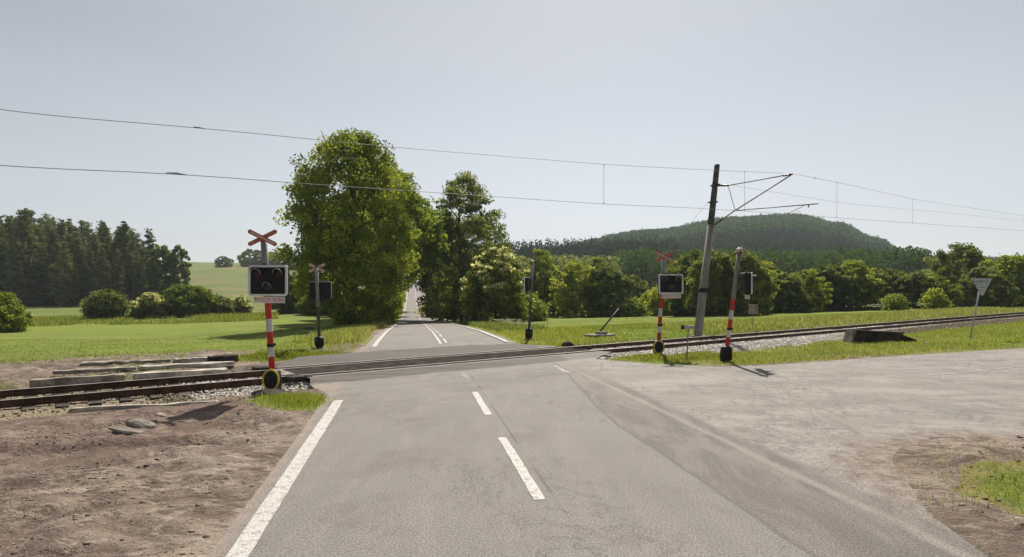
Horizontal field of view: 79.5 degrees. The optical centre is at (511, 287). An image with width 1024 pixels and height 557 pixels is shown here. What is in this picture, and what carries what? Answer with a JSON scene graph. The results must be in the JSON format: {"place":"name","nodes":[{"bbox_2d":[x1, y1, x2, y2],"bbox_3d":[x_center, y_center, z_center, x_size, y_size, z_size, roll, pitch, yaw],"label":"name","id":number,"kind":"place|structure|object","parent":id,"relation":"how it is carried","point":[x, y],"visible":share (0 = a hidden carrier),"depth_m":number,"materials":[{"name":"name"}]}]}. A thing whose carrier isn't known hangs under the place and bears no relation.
{"place":"outdoors","nodes":[
{"label":"outdoors","id":0,"kind":"place"},
{"bbox_2d":[174,348,353,363],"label":"grass","id":1,"kind":"structure","parent":0,"point":[280,354],"depth_m":23.41,"materials":[{"name":"plant"}]},
{"bbox_2d":[253,333,371,355],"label":"dry grass","id":2,"kind":"structure","parent":0,"point":[309,345],"depth_m":27.14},
{"bbox_2d":[276,344,552,366],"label":"road","id":3,"kind":"structure","parent":0,"point":[365,353],"depth_m":23.90,"materials":[{"name":"asphalt"}]},
{"bbox_2d":[0,313,841,361],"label":"meadow grass","id":4,"kind":"structure","parent":0,"point":[206,341],"depth_m":42.00,"materials":[{"name":"plant"}]},
{"bbox_2d":[366,280,516,346],"bbox_3d":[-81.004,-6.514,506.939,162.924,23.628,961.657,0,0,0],"label":"road","id":5,"kind":"structure","parent":0,"point":[410,329],"depth_m":37.14,"materials":[{"name":"asphalt"}]},
{"bbox_2d":[0,245,1023,556],"bbox_3d":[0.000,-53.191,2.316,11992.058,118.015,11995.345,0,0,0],"label":"ground","id":6,"kind":"structure","parent":0,"point":[160,529],"depth_m":9.18,"materials":[{"name":"soil"}]},
{"bbox_2d":[0,290,32,332],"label":"field bush","id":7,"kind":"object","parent":6,"relation":"on","point":[12,317],"visible":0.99,"depth_m":63.84,"materials":[{"name":"green plant"}]},
{"bbox_2d":[1,239,31,301],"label":"pine tree","id":8,"kind":"object","parent":6,"relation":"on","point":[19,269],"visible":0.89,"depth_m":174.76,"materials":[{"name":"green plant"}]},
{"bbox_2d":[0,208,50,305],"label":"pine tree","id":9,"kind":"object","parent":6,"relation":"on","point":[27,232],"visible":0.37,"depth_m":178.81,"materials":[{"name":"green plant"}]},
{"bbox_2d":[11,239,40,305],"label":"pine tree","id":10,"kind":"object","parent":6,"relation":"on","point":[29,252],"visible":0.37,"depth_m":178.51,"materials":[{"name":"green plant"}]},
{"bbox_2d":[26,243,56,305],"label":"pine tree","id":11,"kind":"object","parent":6,"relation":"on","point":[38,287],"visible":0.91,"depth_m":176.88,"materials":[{"name":"green plant"}]},
{"bbox_2d":[43,230,61,304],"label":"pine tree","id":12,"kind":"object","parent":6,"relation":"on","point":[53,237],"visible":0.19,"depth_m":189.59,"materials":[{"name":"green plant"}]},
{"bbox_2d":[42,239,70,305],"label":"pine tree","id":13,"kind":"object","parent":6,"relation":"on","point":[57,245],"visible":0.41,"depth_m":179.94,"materials":[{"name":"green plant"}]},
{"bbox_2d":[51,219,70,253],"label":"pine tree","id":14,"kind":"object","parent":6,"relation":"on","point":[61,227],"visible":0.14,"depth_m":199.59,"materials":[{"name":"green plant"}]},
{"bbox_2d":[47,241,79,306],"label":"pine tree","id":15,"kind":"object","parent":6,"relation":"on","point":[65,256],"visible":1,"depth_m":173.58,"materials":[{"name":"green plant"}]},
{"bbox_2d":[62,234,79,301],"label":"pine tree","id":16,"kind":"object","parent":6,"relation":"on","point":[70,246],"visible":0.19,"depth_m":189.94,"materials":[{"name":"green plant"}]},
{"bbox_2d":[72,245,93,303],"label":"pine tree","id":17,"kind":"object","parent":6,"relation":"on","point":[77,299],"visible":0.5,"depth_m":180.54,"materials":[{"name":"green plant"}]},
{"bbox_2d":[77,248,101,299],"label":"pine tree","id":18,"kind":"object","parent":6,"relation":"on","point":[89,274],"visible":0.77,"depth_m":179.07,"materials":[{"name":"green plant"}]},
{"bbox_2d":[52,366,137,374],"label":"concrete slab","id":19,"kind":"structure","parent":6,"relation":"on","point":[91,370],"depth_m":18.78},
{"bbox_2d":[89,248,111,294],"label":"pine tree","id":20,"kind":"object","parent":6,"relation":"on","point":[99,271],"visible":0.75,"depth_m":175.88,"materials":[{"name":"green plant"}]},
{"bbox_2d":[0,350,202,388],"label":"weeds","id":21,"kind":"object","parent":6,"relation":"on","point":[85,356],"visible":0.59,"depth_m":21.20,"materials":[{"name":"green plant"}]},
{"bbox_2d":[78,288,133,319],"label":"field bush","id":22,"kind":"object","parent":6,"relation":"on","point":[109,302],"visible":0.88,"depth_m":98.51,"materials":[{"name":"green plant"}]},
{"bbox_2d":[105,232,127,294],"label":"pine tree","id":23,"kind":"object","parent":6,"relation":"on","point":[116,246],"visible":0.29,"depth_m":189.28,"materials":[{"name":"green plant"}]},
{"bbox_2d":[108,248,127,297],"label":"pine tree","id":24,"kind":"object","parent":6,"relation":"on","point":[117,268],"visible":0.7,"depth_m":175.94,"materials":[{"name":"green plant"}]},
{"bbox_2d":[106,221,136,298],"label":"pine tree","id":25,"kind":"object","parent":6,"relation":"on","point":[125,230],"visible":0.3,"depth_m":191.05,"materials":[{"name":"green plant"}]},
{"bbox_2d":[80,358,171,365],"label":"concrete slab","id":26,"kind":"structure","parent":6,"relation":"on","point":[99,363],"depth_m":20.70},
{"bbox_2d":[108,426,143,433],"bbox_3d":[-6.574,2.424,10.514,0.694,0.095,0.249,6,1,11],"label":"concrete fragment","id":27,"kind":"object","parent":6,"relation":"on","point":[124,429],"visible":0.98,"depth_m":10.44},
{"bbox_2d":[116,251,140,303],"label":"pine tree","id":28,"kind":"object","parent":6,"relation":"on","point":[130,272],"visible":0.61,"depth_m":181.44,"materials":[{"name":"green plant"}]},
{"bbox_2d":[124,418,155,428],"bbox_3d":[-6.607,2.436,10.944,0.700,0.204,0.266,6,2,20],"label":"concrete fragment","id":29,"kind":"object","parent":6,"relation":"on","point":[138,423],"visible":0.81,"depth_m":10.84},
{"bbox_2d":[131,258,151,300],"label":"pine tree","id":30,"kind":"object","parent":6,"relation":"on","point":[141,271],"visible":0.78,"depth_m":175.24,"materials":[{"name":"green plant"}]},
{"bbox_2d":[69,400,217,412],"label":"concrete slab","id":31,"kind":"structure","parent":6,"relation":"on","point":[81,409],"depth_m":12.90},
{"bbox_2d":[137,228,159,260],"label":"pine tree","id":32,"kind":"object","parent":6,"relation":"on","point":[149,240],"visible":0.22,"depth_m":195.54,"materials":[{"name":"green plant"}]},
{"bbox_2d":[128,292,171,318],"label":"field bush","id":33,"kind":"object","parent":6,"relation":"on","point":[146,304],"visible":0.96,"depth_m":102.77,"materials":[{"name":"green plant"}]},
{"bbox_2d":[145,259,161,293],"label":"pine tree","id":34,"kind":"object","parent":6,"relation":"on","point":[154,280],"visible":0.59,"depth_m":180.77,"materials":[{"name":"green plant"}]},
{"bbox_2d":[30,311,279,326],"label":"tall grass","id":35,"kind":"structure","parent":6,"relation":"on","point":[68,319],"depth_m":92.31,"materials":[{"name":"plant"}]},
{"bbox_2d":[135,244,185,298],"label":"wood edge tree","id":36,"kind":"object","parent":6,"relation":"on","point":[162,251],"visible":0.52,"depth_m":182.77,"materials":[{"name":"green plant"}]},
{"bbox_2d":[162,244,191,301],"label":"wood edge tree","id":37,"kind":"object","parent":6,"relation":"on","point":[185,265],"visible":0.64,"depth_m":184.50,"materials":[{"name":"green plant"}]},
{"bbox_2d":[163,283,203,317],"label":"field bush","id":38,"kind":"object","parent":6,"relation":"on","point":[174,294],"visible":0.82,"depth_m":106.21,"materials":[{"name":"green plant"}]},
{"bbox_2d":[138,361,234,369],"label":"concrete slab","id":39,"kind":"structure","parent":6,"relation":"on","point":[181,365],"depth_m":19.98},
{"bbox_2d":[181,285,219,314],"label":"field bush","id":40,"kind":"object","parent":6,"relation":"on","point":[207,295],"visible":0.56,"depth_m":108.80,"materials":[{"name":"green plant"}]},
{"bbox_2d":[207,295,236,313],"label":"field bush","id":41,"kind":"object","parent":6,"relation":"on","point":[225,305],"visible":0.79,"depth_m":110.96,"materials":[{"name":"green plant"}]},
{"bbox_2d":[207,354,237,361],"bbox_3d":[-10.304,2.566,21.953,0.961,0.351,0.391,0,0,-44],"label":"concrete slab","id":42,"kind":"object","parent":6,"relation":"on","point":[231,357],"depth_m":21.85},
{"bbox_2d":[231,295,253,313],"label":"field bush","id":43,"kind":"object","parent":6,"relation":"on","point":[243,304],"visible":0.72,"depth_m":115.03,"materials":[{"name":"green plant"}]},
{"bbox_2d":[237,249,260,266],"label":"hill tree","id":44,"kind":"object","parent":6,"relation":"on","point":[245,261],"visible":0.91,"depth_m":475.73,"materials":[{"name":"green plant"}]},
{"bbox_2d":[248,229,288,389],"bbox_3d":[-5.782,0.590,14.646,0.973,3.973,0.667,0,0,0],"label":"crossing signal","id":45,"kind":"object","parent":6,"relation":"on","point":[266,280],"visible":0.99,"depth_m":14.53,"materials":[{"name":"metal"}]},
{"bbox_2d":[251,389,291,396],"bbox_3d":[-5.491,2.451,14.206,1.055,0.250,0.610,6,-1,-7],"label":"earth mound","id":46,"kind":"object","parent":6,"relation":"on","point":[259,393],"visible":0.47,"depth_m":14.04,"materials":[{"name":"gravel"}]},
{"bbox_2d":[273,274,305,313],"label":"field bush","id":47,"kind":"object","parent":6,"relation":"on","point":[288,306],"visible":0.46,"depth_m":116.17,"materials":[{"name":"green plant"}]},
{"bbox_2d":[236,390,355,411],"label":"grass","id":48,"kind":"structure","parent":6,"relation":"on","point":[303,400],"depth_m":13.25,"materials":[{"name":"plant"}]},
{"bbox_2d":[294,294,331,315],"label":"field bush","id":49,"kind":"object","parent":6,"relation":"on","point":[306,307],"visible":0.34,"depth_m":109.70,"materials":[{"name":"green plant"}]},
{"bbox_2d":[309,263,331,348],"bbox_3d":[-8.196,0.796,26.288,0.918,3.714,0.703,0,0,0],"label":"crossing signal","id":50,"kind":"object","parent":6,"relation":"on","point":[320,291],"visible":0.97,"depth_m":26.18,"materials":[{"name":"metal"}]},
{"bbox_2d":[289,319,393,344],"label":"tall grass","id":51,"kind":"structure","parent":6,"relation":"on","point":[352,331],"depth_m":34.68,"materials":[{"name":"plant"}]},
{"bbox_2d":[268,127,427,326],"bbox_3d":[-15.563,-6.050,60.159,14.264,20.556,15.494,0,0,0],"label":"linden tree","id":52,"kind":"object","parent":6,"relation":"on","point":[322,241],"visible":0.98,"depth_m":57.11,"materials":[{"name":"green plant"}]},
{"bbox_2d":[301,163,449,319],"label":"roadside tree","id":53,"kind":"object","parent":6,"relation":"on","point":[430,222],"visible":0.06,"depth_m":76.20,"materials":[{"name":"green plant"}]},
{"bbox_2d":[415,170,526,320],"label":"ash tree","id":54,"kind":"object","parent":6,"relation":"on","point":[478,225],"visible":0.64,"depth_m":85.14,"materials":[{"name":"green plant"}]},
{"bbox_2d":[431,217,512,291],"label":"roadside tree","id":55,"kind":"object","parent":6,"relation":"on","point":[476,241],"visible":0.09,"depth_m":115.48,"materials":[{"name":"green plant"}]},
{"bbox_2d":[458,245,531,322],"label":"elder bush","id":56,"kind":"object","parent":6,"relation":"on","point":[507,301],"visible":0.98,"depth_m":67.90,"materials":[{"name":"green plant"}]},
{"bbox_2d":[460,320,547,331],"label":"tall grass","id":57,"kind":"structure","parent":6,"relation":"on","point":[499,326],"depth_m":46.58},
{"bbox_2d":[0,312,1023,410],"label":"railway track","id":58,"kind":"structure","parent":6,"relation":"on","point":[61,398],"depth_m":17.05,"materials":[{"name":"metal"}]},
{"bbox_2d":[251,346,601,381],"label":"crossing deck","id":59,"kind":"structure","parent":58,"relation":"on","point":[295,373],"depth_m":20.72,"materials":[{"name":"rubber"}]},
{"bbox_2d":[0,314,1023,419],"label":"ballast","id":60,"kind":"structure","parent":6,"relation":"on","point":[11,413],"depth_m":24.57,"materials":[{"name":"gravel"}]},
{"bbox_2d":[29,373,124,387],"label":"concrete slab","id":61,"kind":"structure","parent":60,"relation":"on","point":[66,380],"depth_m":17.00,"materials":[{"name":"concrete"}]},
{"bbox_2d":[133,367,226,379],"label":"concrete slab","id":62,"kind":"structure","parent":60,"relation":"on","point":[151,375],"depth_m":18.15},
{"bbox_2d":[0,389,1023,556],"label":"pebbles","id":63,"kind":"object","parent":6,"relation":"on","point":[196,505],"visible":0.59,"depth_m":8.04,"materials":[{"name":"stone"}]},
{"bbox_2d":[522,259,534,340],"bbox_3d":[0.862,0.637,31.979,0.588,4.232,0.900,0,0,15],"label":"crossing signal","id":64,"kind":"object","parent":6,"relation":"on","point":[528,283],"visible":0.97,"depth_m":31.95,"materials":[{"name":"metal"}]},
{"bbox_2d":[507,291,550,321],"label":"shrub","id":65,"kind":"object","parent":6,"relation":"on","point":[538,309],"visible":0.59,"depth_m":77.16,"materials":[{"name":"green plant"}]},
{"bbox_2d":[521,248,562,315],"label":"hedge tree","id":66,"kind":"object","parent":6,"relation":"on","point":[541,263],"visible":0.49,"depth_m":103.48,"materials":[{"name":"green plant"}]},
{"bbox_2d":[483,326,628,346],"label":"grass","id":67,"kind":"structure","parent":6,"relation":"on","point":[521,336],"depth_m":33.60,"materials":[{"name":"plant"}]},
{"bbox_2d":[513,253,623,288],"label":"valley wood","id":68,"kind":"object","parent":6,"relation":"on","point":[559,261],"visible":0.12,"depth_m":212.99,"materials":[{"name":"green plant"}]},
{"bbox_2d":[468,233,677,261],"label":"conifer ridge","id":69,"kind":"structure","parent":6,"relation":"on","point":[593,249],"depth_m":387.02,"materials":[{"name":"plant"}]},
{"bbox_2d":[548,261,604,316],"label":"hedge tree","id":70,"kind":"object","parent":6,"relation":"on","point":[568,302],"visible":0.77,"depth_m":95.76,"materials":[{"name":"green plant"}]},
{"bbox_2d":[581,265,635,316],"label":"hedge tree","id":71,"kind":"object","parent":6,"relation":"on","point":[615,281],"visible":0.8,"depth_m":94.06,"materials":[{"name":"green plant"}]},
{"bbox_2d":[614,274,649,298],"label":"hedge tree","id":72,"kind":"object","parent":6,"relation":"on","point":[641,288],"visible":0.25,"depth_m":120.04,"materials":[{"name":"green plant"}]},
{"bbox_2d":[616,296,652,316],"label":"shrub","id":73,"kind":"object","parent":6,"relation":"on","point":[635,306],"visible":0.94,"depth_m":91.10,"materials":[{"name":"green plant"}]},
{"bbox_2d":[583,206,704,337],"bbox_3d":[7.436,-1.090,34.130,7.434,7.561,1.097,0,0,-20],"label":"guy anchor","id":74,"kind":"object","parent":6,"relation":"on","point":[600,333],"visible":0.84,"depth_m":33.07,"materials":[{"name":"metal"}]},
{"bbox_2d":[644,285,670,315],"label":"shrub","id":75,"kind":"object","parent":6,"relation":"on","point":[653,304],"visible":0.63,"depth_m":94.41,"materials":[{"name":"green plant"}]},
{"bbox_2d":[653,251,682,354],"bbox_3d":[5.737,0.614,22.927,1.212,3.973,0.608,0,0,25],"label":"crossing signal","id":76,"kind":"object","parent":6,"relation":"on","point":[670,285],"visible":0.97,"depth_m":22.85,"materials":[{"name":"metal"}]},
{"bbox_2d":[602,350,771,364],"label":"grass","id":77,"kind":"structure","parent":6,"relation":"on","point":[655,356],"depth_m":21.58,"materials":[{"name":"plant"}]},
{"bbox_2d":[665,249,716,316],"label":"hedge tree","id":78,"kind":"object","parent":6,"relation":"on","point":[677,308],"visible":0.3,"depth_m":86.83,"materials":[{"name":"green plant"}]},
{"bbox_2d":[683,247,739,315],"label":"hedge tree","id":79,"kind":"object","parent":6,"relation":"on","point":[716,262],"visible":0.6,"depth_m":78.21,"materials":[{"name":"green plant"}]},
{"bbox_2d":[720,247,755,362],"bbox_3d":[7.566,0.608,20.756,1.246,3.973,0.915,0,0,0],"label":"crossing signal","id":80,"kind":"object","parent":6,"relation":"on","point":[746,287],"visible":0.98,"depth_m":20.76,"materials":[{"name":"metal"}]},
{"bbox_2d":[706,249,780,315],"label":"hedge tree","id":81,"kind":"object","parent":6,"relation":"on","point":[764,295],"visible":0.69,"depth_m":76.14,"materials":[{"name":"green plant"}]},
{"bbox_2d":[623,228,868,255],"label":"valley wood","id":82,"kind":"object","parent":6,"relation":"on","point":[753,242],"visible":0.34,"depth_m":502.44,"materials":[{"name":"plant"}]},
{"bbox_2d":[691,164,817,336],"bbox_3d":[12.829,-1.952,32.649,1.432,10.115,7.232,0,0,-40],"label":"catenary mast","id":83,"kind":"object","parent":6,"relation":"on","point":[700,311],"visible":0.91,"depth_m":34.73,"materials":[{"name":"metal"}]},
{"bbox_2d":[0,109,1022,230],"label":"overhead line","id":84,"kind":"object","parent":83,"relation":"attached to","point":[174,173],"visible":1,"depth_m":20.08,"materials":[{"name":"metal"}]},
{"bbox_2d":[611,245,935,288],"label":"valley wood","id":85,"kind":"object","parent":6,"relation":"on","point":[639,263],"visible":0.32,"depth_m":226.28,"materials":[{"name":"plant"}]},
{"bbox_2d":[561,211,1017,263],"bbox_3d":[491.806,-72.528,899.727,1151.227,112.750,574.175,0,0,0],"label":"hill forest","id":86,"kind":"object","parent":6,"relation":"on","point":[775,223],"visible":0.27,"depth_m":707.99,"materials":[{"name":"plant"}]},
{"bbox_2d":[770,272,814,312],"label":"hedge tree","id":87,"kind":"object","parent":6,"relation":"on","point":[792,283],"visible":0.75,"depth_m":82.44,"materials":[{"name":"green plant"}]},
{"bbox_2d":[782,268,832,312],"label":"hedge tree","id":88,"kind":"object","parent":6,"relation":"on","point":[817,295],"visible":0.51,"depth_m":84.59,"materials":[{"name":"green plant"}]},
{"bbox_2d":[800,262,864,310],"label":"hedge tree","id":89,"kind":"object","parent":6,"relation":"on","point":[837,303],"visible":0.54,"depth_m":89.61,"materials":[{"name":"green plant"}]},
{"bbox_2d":[676,321,1023,365],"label":"grass","id":90,"kind":"structure","parent":6,"relation":"on","point":[1009,325],"depth_m":26.64,"materials":[{"name":"plant"}]},
{"bbox_2d":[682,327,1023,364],"bbox_3d":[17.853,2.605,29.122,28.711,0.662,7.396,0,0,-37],"label":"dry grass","id":91,"kind":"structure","parent":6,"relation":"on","point":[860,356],"depth_m":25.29,"materials":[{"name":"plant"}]},
{"bbox_2d":[824,258,895,310],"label":"hedge tree","id":92,"kind":"object","parent":6,"relation":"on","point":[862,276],"visible":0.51,"depth_m":89.61,"materials":[{"name":"green plant"}]},
{"bbox_2d":[851,268,899,309],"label":"hedge tree","id":93,"kind":"object","parent":6,"relation":"on","point":[879,273],"visible":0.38,"depth_m":90.02,"materials":[{"name":"green plant"}]},
{"bbox_2d":[843,329,916,342],"bbox_3d":[17.093,2.344,28.660,3.654,0.870,0.680,0,0,-8],"label":"culvert headwall","id":94,"kind":"object","parent":6,"relation":"on","point":[854,335],"visible":0.71,"depth_m":28.40,"materials":[{"name":"concrete"}]},
{"bbox_2d":[878,293,912,309],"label":"shrub","id":95,"kind":"object","parent":6,"relation":"on","point":[892,302],"visible":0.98,"depth_m":79.43,"materials":[{"name":"green plant"}]},
{"bbox_2d":[876,268,919,308],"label":"hedge tree","id":96,"kind":"object","parent":6,"relation":"on","point":[894,274],"visible":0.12,"depth_m":90.84,"materials":[{"name":"green plant"}]},
{"bbox_2d":[881,270,939,308],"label":"hedge tree","id":97,"kind":"object","parent":6,"relation":"on","point":[916,278],"visible":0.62,"depth_m":86.78,"materials":[{"name":"green plant"}]},
{"bbox_2d":[903,273,967,308],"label":"hedge tree","id":98,"kind":"object","parent":6,"relation":"on","point":[952,293],"visible":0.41,"depth_m":86.01,"materials":[{"name":"green plant"}]},
{"bbox_2d":[917,287,953,308],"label":"shrub","id":99,"kind":"object","parent":6,"relation":"on","point":[936,298],"visible":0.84,"depth_m":77.45,"materials":[{"name":"green plant"}]},
{"bbox_2d":[922,242,991,306],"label":"hedge tree","id":100,"kind":"object","parent":6,"relation":"on","point":[965,255],"visible":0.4,"depth_m":98.43,"materials":[{"name":"green plant"}]},
{"bbox_2d":[893,437,1023,548],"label":"dry grass","id":101,"kind":"structure","parent":6,"relation":"on","point":[974,482],"depth_m":8.03,"materials":[{"name":"plant"}]},
{"bbox_2d":[907,452,1023,508],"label":"grass","id":102,"kind":"structure","parent":6,"relation":"on","point":[996,483],"depth_m":7.86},
{"bbox_2d":[970,278,991,337],"bbox_3d":[23.163,1.155,30.502,1.118,3.276,0.090,0,0,0],"label":"give way sign","id":103,"kind":"object","parent":6,"relation":"on","point":[981,284],"visible":0.86,"depth_m":30.46,"materials":[{"name":"metal"}]},
{"bbox_2d":[952,266,1018,307],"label":"hedge tree","id":104,"kind":"object","parent":6,"relation":"on","point":[997,284],"visible":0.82,"depth_m":84.65,"materials":[{"name":"green plant"}]},
{"bbox_2d":[976,254,1023,306],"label":"hedge tree","id":105,"kind":"object","parent":6,"relation":"on","point":[1005,266],"visible":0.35,"depth_m":88.64,"materials":[{"name":"green plant"}]},
{"bbox_2d":[0,0,1023,264],"label":"sky","id":106,"kind":"structure","parent":0,"point":[920,100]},
{"bbox_2d":[207,348,1023,556],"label":"road","id":107,"kind":"structure","parent":0,"point":[626,459],"depth_m":9.04,"materials":[{"name":"asphalt"}]},
{"bbox_2d":[225,400,342,556],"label":"road marking","id":108,"kind":"object","parent":107,"relation":"on","point":[248,539],"visible":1,"depth_m":7.44,"materials":[{"name":"paint"}]},
{"bbox_2d":[498,437,544,499],"bbox_3d":[0.082,2.494,8.786,0.150,0.001,3.080,0,0,-9],"label":"road marking","id":109,"kind":"object","parent":107,"relation":"on","point":[535,492],"visible":1,"depth_m":8.38,"materials":[{"name":"paint"}]},
{"bbox_2d":[516,321,793,346],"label":"meadow grass","id":110,"kind":"structure","parent":0,"point":[614,330],"depth_m":36.56,"materials":[{"name":"plant"}]},
{"bbox_2d":[629,306,1023,335],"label":"tall grass","id":111,"kind":"structure","parent":0,"point":[864,317],"depth_m":48.75,"materials":[{"name":"plant"}]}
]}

